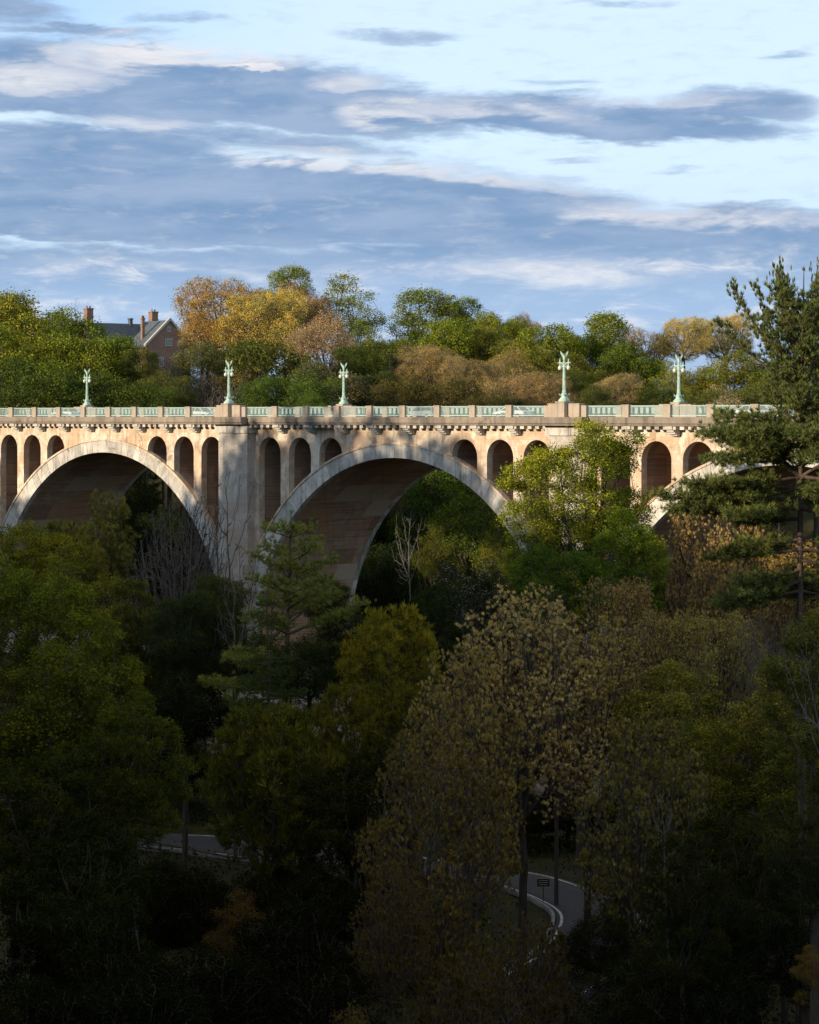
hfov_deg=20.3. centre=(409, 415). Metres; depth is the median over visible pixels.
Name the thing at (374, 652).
broadleaf tree
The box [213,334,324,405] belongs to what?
broadleaf tree
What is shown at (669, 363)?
broadleaf tree
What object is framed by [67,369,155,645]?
broadleaf tree
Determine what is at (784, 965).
broadleaf tree
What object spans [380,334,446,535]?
broadleaf tree
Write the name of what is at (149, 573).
pine tree
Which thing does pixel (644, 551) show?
broadleaf tree
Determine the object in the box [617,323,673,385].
broadleaf tree
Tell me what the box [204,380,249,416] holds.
bare tree
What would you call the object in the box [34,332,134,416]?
broadleaf tree
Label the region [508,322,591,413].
broadleaf tree
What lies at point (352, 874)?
broadleaf tree
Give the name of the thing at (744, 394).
broadleaf tree
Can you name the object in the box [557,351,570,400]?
street lamp
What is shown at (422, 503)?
broadleaf tree
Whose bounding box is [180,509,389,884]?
pine tree
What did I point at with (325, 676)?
broadleaf tree
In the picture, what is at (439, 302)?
broadleaf tree
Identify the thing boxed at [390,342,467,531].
broadleaf tree
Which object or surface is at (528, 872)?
road edge line
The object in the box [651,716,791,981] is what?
broadleaf tree
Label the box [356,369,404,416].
broadleaf tree
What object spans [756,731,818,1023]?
broadleaf tree
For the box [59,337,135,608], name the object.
broadleaf tree
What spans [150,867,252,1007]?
broadleaf tree
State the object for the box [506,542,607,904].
broadleaf tree
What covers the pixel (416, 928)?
catkin tree
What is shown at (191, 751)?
broadleaf tree
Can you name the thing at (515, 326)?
broadleaf tree
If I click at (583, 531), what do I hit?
broadleaf tree
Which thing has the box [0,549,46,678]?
broadleaf tree
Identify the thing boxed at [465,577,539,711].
broadleaf tree
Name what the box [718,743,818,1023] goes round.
broadleaf tree
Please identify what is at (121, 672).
broadleaf tree
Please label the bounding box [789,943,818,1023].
broadleaf tree
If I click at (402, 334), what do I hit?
broadleaf tree
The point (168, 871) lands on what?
broadleaf tree
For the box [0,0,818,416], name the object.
sky
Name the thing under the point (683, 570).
catkin tree
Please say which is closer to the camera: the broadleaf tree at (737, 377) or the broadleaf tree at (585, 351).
the broadleaf tree at (737, 377)
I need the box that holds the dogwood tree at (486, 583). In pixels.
[431,557,511,724]
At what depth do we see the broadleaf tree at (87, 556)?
221.28 m
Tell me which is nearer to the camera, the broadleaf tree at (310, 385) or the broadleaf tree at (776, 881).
the broadleaf tree at (776, 881)
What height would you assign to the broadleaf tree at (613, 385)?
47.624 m
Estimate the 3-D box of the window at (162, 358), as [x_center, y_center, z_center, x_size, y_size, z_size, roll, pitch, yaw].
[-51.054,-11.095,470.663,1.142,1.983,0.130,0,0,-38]
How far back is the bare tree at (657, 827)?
111.96 m
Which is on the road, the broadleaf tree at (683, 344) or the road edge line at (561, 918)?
the road edge line at (561, 918)
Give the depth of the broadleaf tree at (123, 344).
347.23 m
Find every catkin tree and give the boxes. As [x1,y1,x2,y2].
[0,1004,21,1023]
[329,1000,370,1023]
[347,857,435,1023]
[351,719,523,1023]
[391,944,532,1023]
[402,637,533,1023]
[437,582,608,998]
[452,910,591,1023]
[510,939,579,1023]
[519,611,663,981]
[565,576,670,911]
[571,705,717,1021]
[621,607,728,897]
[645,507,737,672]
[664,606,767,861]
[686,522,793,862]
[698,520,805,687]
[728,542,818,857]
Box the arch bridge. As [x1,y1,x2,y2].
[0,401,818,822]
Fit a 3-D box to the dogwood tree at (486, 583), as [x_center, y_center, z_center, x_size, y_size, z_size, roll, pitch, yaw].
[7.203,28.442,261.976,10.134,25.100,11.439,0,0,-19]
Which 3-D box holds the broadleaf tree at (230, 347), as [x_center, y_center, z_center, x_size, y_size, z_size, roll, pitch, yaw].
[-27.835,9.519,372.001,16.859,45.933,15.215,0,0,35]
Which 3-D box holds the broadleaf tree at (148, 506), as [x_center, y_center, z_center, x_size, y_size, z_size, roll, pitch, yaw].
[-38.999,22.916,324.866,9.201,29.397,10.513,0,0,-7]
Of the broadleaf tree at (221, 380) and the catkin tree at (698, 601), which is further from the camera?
the broadleaf tree at (221, 380)
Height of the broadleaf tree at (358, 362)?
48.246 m
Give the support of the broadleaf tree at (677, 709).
on the ground
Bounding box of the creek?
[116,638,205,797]
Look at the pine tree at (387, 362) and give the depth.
371.89 m
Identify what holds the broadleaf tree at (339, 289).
on the ground
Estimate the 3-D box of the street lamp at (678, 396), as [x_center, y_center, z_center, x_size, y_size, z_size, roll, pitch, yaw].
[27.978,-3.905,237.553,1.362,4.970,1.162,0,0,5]
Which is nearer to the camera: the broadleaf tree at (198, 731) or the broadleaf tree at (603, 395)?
the broadleaf tree at (198, 731)
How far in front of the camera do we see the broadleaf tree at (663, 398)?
343.31 m
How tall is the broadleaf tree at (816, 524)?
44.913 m
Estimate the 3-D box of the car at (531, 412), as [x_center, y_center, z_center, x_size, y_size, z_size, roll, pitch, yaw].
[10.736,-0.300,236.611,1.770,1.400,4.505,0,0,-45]
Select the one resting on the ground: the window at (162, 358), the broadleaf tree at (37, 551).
the broadleaf tree at (37, 551)
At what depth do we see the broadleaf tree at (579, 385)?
348.51 m
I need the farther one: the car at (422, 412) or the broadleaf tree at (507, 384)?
the broadleaf tree at (507, 384)
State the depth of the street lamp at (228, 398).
261.12 m
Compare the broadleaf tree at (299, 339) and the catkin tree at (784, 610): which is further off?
the broadleaf tree at (299, 339)
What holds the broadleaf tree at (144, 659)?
on the ground
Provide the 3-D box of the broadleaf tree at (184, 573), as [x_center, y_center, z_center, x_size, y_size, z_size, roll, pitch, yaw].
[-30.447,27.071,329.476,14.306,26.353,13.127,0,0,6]
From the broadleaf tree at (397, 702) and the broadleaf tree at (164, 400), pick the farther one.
the broadleaf tree at (164, 400)
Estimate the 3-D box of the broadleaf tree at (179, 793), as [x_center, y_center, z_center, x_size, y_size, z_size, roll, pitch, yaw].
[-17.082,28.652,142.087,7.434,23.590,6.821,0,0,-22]
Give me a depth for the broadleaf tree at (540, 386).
340.10 m
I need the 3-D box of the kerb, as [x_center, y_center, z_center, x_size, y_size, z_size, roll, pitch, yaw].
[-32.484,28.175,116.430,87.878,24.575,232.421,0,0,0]
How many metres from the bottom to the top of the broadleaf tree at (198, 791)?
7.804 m
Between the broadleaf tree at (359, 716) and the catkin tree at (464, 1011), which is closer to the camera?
the catkin tree at (464, 1011)
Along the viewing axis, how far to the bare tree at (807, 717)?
99.89 m
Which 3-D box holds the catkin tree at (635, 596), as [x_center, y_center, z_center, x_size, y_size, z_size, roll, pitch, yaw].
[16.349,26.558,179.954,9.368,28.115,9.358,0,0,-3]
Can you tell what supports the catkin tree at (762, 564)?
on the ground
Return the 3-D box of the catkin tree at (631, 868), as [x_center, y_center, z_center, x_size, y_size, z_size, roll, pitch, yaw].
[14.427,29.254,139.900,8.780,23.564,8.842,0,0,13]
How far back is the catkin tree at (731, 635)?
170.66 m
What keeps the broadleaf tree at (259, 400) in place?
on the ground
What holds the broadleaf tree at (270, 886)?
on the ground
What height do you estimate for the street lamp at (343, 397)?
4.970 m
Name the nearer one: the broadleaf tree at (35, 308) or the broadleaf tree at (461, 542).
the broadleaf tree at (461, 542)
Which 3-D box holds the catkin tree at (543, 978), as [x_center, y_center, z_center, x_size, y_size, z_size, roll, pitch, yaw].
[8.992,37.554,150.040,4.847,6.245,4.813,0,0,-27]
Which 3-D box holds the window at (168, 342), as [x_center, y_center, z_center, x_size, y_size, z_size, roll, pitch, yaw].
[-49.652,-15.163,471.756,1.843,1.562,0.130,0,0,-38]
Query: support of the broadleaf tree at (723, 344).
on the ground
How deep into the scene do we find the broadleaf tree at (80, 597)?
203.69 m
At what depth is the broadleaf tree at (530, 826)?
210.00 m
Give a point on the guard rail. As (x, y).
(194, 856)
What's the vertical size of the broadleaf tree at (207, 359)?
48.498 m
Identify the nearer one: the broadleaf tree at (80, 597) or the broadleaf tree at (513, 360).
the broadleaf tree at (80, 597)
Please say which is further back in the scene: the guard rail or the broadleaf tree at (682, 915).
the guard rail
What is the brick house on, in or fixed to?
on the ground
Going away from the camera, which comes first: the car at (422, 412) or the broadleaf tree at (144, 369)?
the car at (422, 412)
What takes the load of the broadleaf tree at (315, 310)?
on the ground
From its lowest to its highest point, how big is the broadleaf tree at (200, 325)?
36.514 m
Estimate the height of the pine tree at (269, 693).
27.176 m
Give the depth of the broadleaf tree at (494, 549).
300.05 m
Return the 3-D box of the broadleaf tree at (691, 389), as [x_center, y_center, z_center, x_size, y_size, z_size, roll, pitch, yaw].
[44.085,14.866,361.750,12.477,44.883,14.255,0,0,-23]
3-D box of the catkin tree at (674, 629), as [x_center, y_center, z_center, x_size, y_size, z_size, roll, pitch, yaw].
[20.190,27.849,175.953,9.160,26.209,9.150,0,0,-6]
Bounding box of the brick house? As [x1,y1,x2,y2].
[82,306,189,384]
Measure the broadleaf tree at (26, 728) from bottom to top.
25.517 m
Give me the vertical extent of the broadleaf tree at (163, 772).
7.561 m
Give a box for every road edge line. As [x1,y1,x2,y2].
[18,812,562,975]
[36,798,640,1006]
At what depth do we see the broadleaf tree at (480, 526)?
348.58 m
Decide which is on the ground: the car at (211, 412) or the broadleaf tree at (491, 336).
the broadleaf tree at (491, 336)
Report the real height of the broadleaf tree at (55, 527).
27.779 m
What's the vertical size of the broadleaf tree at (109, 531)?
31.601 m
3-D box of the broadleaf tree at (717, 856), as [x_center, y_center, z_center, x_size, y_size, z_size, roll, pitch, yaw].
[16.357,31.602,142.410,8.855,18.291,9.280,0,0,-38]
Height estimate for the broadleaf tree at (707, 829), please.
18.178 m
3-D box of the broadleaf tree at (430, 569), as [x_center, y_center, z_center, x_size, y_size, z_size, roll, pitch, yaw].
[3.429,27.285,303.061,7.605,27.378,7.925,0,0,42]
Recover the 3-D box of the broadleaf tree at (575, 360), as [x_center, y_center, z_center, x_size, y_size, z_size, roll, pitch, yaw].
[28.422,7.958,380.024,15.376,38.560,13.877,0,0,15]
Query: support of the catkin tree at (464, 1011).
on the ground
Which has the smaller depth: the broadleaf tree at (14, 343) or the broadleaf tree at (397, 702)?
the broadleaf tree at (397, 702)
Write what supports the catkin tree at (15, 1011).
on the ground
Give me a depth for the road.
190.59 m
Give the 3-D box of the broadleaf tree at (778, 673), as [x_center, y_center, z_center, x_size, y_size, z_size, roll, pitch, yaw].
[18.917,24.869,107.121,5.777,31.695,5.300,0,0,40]
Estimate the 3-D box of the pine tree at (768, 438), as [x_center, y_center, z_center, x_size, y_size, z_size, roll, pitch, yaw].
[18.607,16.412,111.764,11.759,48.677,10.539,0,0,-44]
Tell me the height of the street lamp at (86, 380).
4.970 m
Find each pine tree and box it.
[122,474,182,669]
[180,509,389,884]
[190,594,312,894]
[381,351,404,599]
[643,255,818,1023]
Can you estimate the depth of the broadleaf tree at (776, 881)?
97.44 m
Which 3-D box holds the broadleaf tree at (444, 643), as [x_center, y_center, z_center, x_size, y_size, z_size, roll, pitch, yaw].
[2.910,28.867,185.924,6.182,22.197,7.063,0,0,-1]
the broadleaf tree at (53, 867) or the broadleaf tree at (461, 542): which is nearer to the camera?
the broadleaf tree at (53, 867)
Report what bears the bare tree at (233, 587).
on the ground
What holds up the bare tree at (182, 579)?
on the ground
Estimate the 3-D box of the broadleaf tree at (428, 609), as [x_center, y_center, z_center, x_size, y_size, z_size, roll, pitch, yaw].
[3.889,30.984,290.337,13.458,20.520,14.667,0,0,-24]
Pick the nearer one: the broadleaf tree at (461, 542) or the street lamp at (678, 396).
the street lamp at (678, 396)
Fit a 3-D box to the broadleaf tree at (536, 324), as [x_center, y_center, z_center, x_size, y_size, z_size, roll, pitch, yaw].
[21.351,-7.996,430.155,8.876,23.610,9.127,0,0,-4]
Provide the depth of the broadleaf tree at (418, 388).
336.41 m
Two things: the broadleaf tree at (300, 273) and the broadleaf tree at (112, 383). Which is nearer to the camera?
the broadleaf tree at (112, 383)
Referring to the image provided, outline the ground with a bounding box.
[0,468,818,1023]
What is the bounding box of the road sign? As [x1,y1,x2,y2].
[537,878,549,900]
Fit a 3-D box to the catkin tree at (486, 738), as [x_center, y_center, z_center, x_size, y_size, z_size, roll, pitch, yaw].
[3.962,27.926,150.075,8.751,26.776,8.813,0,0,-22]
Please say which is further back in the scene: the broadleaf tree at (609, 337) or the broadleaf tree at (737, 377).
the broadleaf tree at (609, 337)
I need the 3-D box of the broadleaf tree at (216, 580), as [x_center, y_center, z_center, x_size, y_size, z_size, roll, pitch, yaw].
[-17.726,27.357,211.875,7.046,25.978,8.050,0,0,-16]
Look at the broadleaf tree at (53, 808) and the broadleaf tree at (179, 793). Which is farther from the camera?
the broadleaf tree at (179, 793)
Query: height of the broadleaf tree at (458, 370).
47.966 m
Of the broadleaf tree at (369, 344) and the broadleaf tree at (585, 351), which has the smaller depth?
the broadleaf tree at (369, 344)
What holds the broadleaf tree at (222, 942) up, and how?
on the ground
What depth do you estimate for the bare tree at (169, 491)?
351.83 m
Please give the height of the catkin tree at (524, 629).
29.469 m
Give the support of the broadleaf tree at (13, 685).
on the ground
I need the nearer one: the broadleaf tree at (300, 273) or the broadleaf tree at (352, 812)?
the broadleaf tree at (352, 812)
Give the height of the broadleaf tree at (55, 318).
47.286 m
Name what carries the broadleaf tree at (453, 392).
on the ground
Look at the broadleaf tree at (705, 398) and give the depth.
334.77 m
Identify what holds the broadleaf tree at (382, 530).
on the ground
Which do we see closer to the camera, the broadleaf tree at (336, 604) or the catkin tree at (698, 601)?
the catkin tree at (698, 601)
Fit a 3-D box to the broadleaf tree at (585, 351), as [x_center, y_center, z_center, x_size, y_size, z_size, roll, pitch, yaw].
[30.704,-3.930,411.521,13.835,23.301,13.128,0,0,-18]
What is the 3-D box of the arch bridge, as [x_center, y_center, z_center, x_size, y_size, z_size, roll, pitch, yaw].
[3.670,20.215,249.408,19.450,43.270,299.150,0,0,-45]
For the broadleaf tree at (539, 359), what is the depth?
387.02 m
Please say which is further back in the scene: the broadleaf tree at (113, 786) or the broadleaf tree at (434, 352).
the broadleaf tree at (434, 352)
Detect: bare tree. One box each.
[110,493,236,758]
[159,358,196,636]
[165,473,300,824]
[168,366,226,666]
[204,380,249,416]
[214,581,250,866]
[391,512,424,680]
[647,787,680,1011]
[776,641,818,752]
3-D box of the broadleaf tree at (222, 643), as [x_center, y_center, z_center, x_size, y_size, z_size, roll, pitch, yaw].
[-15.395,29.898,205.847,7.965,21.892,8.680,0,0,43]
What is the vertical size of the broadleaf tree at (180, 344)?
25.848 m
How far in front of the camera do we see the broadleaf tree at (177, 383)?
339.38 m
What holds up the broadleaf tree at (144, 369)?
on the ground
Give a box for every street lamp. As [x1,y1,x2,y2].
[83,369,90,404]
[224,360,233,402]
[339,363,348,403]
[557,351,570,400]
[673,354,684,401]
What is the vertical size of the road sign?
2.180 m
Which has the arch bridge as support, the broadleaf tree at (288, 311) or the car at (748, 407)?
the car at (748, 407)
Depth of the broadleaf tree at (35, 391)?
324.40 m
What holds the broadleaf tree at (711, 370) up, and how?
on the ground
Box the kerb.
[8,809,554,970]
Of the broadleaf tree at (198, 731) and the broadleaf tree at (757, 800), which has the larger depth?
the broadleaf tree at (198, 731)
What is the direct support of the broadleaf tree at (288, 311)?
on the ground
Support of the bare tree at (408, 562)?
on the ground
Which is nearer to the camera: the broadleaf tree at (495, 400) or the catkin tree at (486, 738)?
the catkin tree at (486, 738)
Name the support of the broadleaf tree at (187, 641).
on the ground
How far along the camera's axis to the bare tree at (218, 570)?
213.78 m
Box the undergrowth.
[0,642,817,1023]
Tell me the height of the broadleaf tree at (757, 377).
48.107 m
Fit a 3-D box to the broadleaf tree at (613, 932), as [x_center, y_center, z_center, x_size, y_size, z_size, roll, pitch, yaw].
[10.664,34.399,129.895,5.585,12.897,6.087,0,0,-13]
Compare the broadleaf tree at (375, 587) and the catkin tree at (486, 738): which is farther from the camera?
the broadleaf tree at (375, 587)
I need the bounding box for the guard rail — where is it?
[127,839,271,868]
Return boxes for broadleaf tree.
[0,286,80,407]
[0,296,43,342]
[0,321,82,407]
[0,350,111,416]
[0,518,85,739]
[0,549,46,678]
[0,565,120,780]
[0,642,133,1017]
[0,666,75,1002]
[0,749,108,997]
[16,808,155,994]
[19,536,135,661]
[23,517,109,646]
[24,303,111,363]
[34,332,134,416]
[35,608,150,781]
[36,728,172,1009]
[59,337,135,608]
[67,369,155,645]
[74,487,140,690]
[80,688,198,989]
[84,576,162,813]
[88,331,157,631]
[95,503,171,636]
[105,614,190,826]
[105,745,172,805]
[110,379,184,661]
[111,478,164,613]
[113,344,164,607]
[130,587,236,861]
[130,860,225,940]
[131,503,205,697]
[135,368,202,637]
[139,665,233,880]
[149,740,222,803]
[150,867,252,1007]
[154,514,213,685]
[162,338,240,416]
[168,274,297,355]
[175,309,224,378]
[183,572,255,840]
[188,750,230,801]
[192,628,274,854]
[193,365,274,416]
[196,697,355,979]
[198,336,276,406]
[201,886,281,1023]
[211,286,311,376]
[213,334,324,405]
[226,873,307,1007]
[231,374,295,416]
[253,366,348,416]
[259,628,357,876]
[264,263,320,363]
[266,279,338,361]
[281,308,360,375]
[282,755,418,1013]
[287,360,377,416]
[289,390,330,416]
[296,270,390,372]
[300,578,361,870]
[305,681,399,948]
[313,608,377,875]
[327,318,387,375]
[329,344,383,405]
[332,600,443,835]
[340,830,426,920]
[352,338,404,557]
[355,510,417,674]
[355,540,431,691]
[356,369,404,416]
[363,685,451,897]
[365,371,449,680]
[371,317,422,368]
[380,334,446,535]
[381,284,470,350]
[384,468,485,635]
[387,580,487,712]
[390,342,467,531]
[398,315,475,513]
[410,519,466,638]
[414,376,497,651]
[414,636,475,874]
[422,479,516,694]
[432,353,510,598]
[435,484,517,645]
[441,295,485,333]
[448,323,510,405]
[458,387,535,611]
[464,307,531,365]
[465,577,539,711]
[466,366,544,664]
[468,344,538,600]
[473,519,537,721]
[484,793,563,843]
[485,335,557,402]
[493,416,665,865]
[505,311,544,348]
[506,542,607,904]
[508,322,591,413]
[509,370,584,683]
[526,790,614,846]
[544,370,599,410]
[545,350,617,416]
[555,906,646,1022]
[556,331,605,371]
[570,384,615,416]
[575,307,664,399]
[577,506,672,864]
[586,372,649,416]
[594,777,741,965]
[596,339,668,416]
[601,658,742,872]
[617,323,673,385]
[618,379,690,416]
[633,828,734,1023]
[642,359,690,404]
[649,315,714,375]
[651,368,727,404]
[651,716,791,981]
[670,803,811,1020]
[682,387,733,687]
[683,365,737,403]
[690,381,747,685]
[691,312,757,394]
[692,346,777,534]
[709,658,818,1023]
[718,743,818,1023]
[721,369,796,535]
[726,380,809,538]
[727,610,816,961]
[729,904,810,1023]
[748,543,818,653]
[751,609,818,908]
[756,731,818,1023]
[756,838,818,1023]
[781,353,818,569]
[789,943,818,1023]
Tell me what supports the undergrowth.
on the ground
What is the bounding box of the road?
[1,793,638,1023]
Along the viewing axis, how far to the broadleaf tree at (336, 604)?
199.16 m
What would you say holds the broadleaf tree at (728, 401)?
on the ground
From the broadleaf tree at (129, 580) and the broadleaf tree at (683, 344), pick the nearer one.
the broadleaf tree at (129, 580)
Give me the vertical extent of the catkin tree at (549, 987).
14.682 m
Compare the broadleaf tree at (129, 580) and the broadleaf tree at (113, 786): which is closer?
the broadleaf tree at (113, 786)
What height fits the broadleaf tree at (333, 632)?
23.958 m
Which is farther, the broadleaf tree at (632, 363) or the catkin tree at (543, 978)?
the broadleaf tree at (632, 363)
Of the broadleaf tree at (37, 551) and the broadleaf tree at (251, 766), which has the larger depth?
the broadleaf tree at (37, 551)
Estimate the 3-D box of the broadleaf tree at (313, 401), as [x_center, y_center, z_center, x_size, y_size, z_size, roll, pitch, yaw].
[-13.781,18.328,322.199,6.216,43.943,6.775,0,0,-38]
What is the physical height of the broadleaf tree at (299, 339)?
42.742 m
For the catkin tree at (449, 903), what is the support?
on the ground
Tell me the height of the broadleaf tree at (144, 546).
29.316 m
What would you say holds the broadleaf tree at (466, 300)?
on the ground
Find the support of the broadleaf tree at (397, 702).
on the ground
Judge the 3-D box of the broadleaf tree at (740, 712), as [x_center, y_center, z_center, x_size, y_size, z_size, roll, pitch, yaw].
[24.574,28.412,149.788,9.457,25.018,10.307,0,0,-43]
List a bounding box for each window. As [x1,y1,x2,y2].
[159,357,163,366]
[165,338,172,345]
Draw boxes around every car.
[51,408,79,416]
[184,408,213,416]
[408,407,442,416]
[492,407,533,416]
[736,406,770,412]
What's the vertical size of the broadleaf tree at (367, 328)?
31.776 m
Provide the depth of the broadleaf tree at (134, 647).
214.74 m
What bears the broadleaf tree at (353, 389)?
on the ground
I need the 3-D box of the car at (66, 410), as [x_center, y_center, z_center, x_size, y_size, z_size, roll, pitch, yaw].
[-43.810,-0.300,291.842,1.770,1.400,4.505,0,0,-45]
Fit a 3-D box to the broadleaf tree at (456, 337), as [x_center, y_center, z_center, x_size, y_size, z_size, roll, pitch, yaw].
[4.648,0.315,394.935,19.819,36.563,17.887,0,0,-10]
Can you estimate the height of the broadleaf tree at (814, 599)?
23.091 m
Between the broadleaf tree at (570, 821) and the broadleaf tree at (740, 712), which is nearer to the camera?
the broadleaf tree at (740, 712)

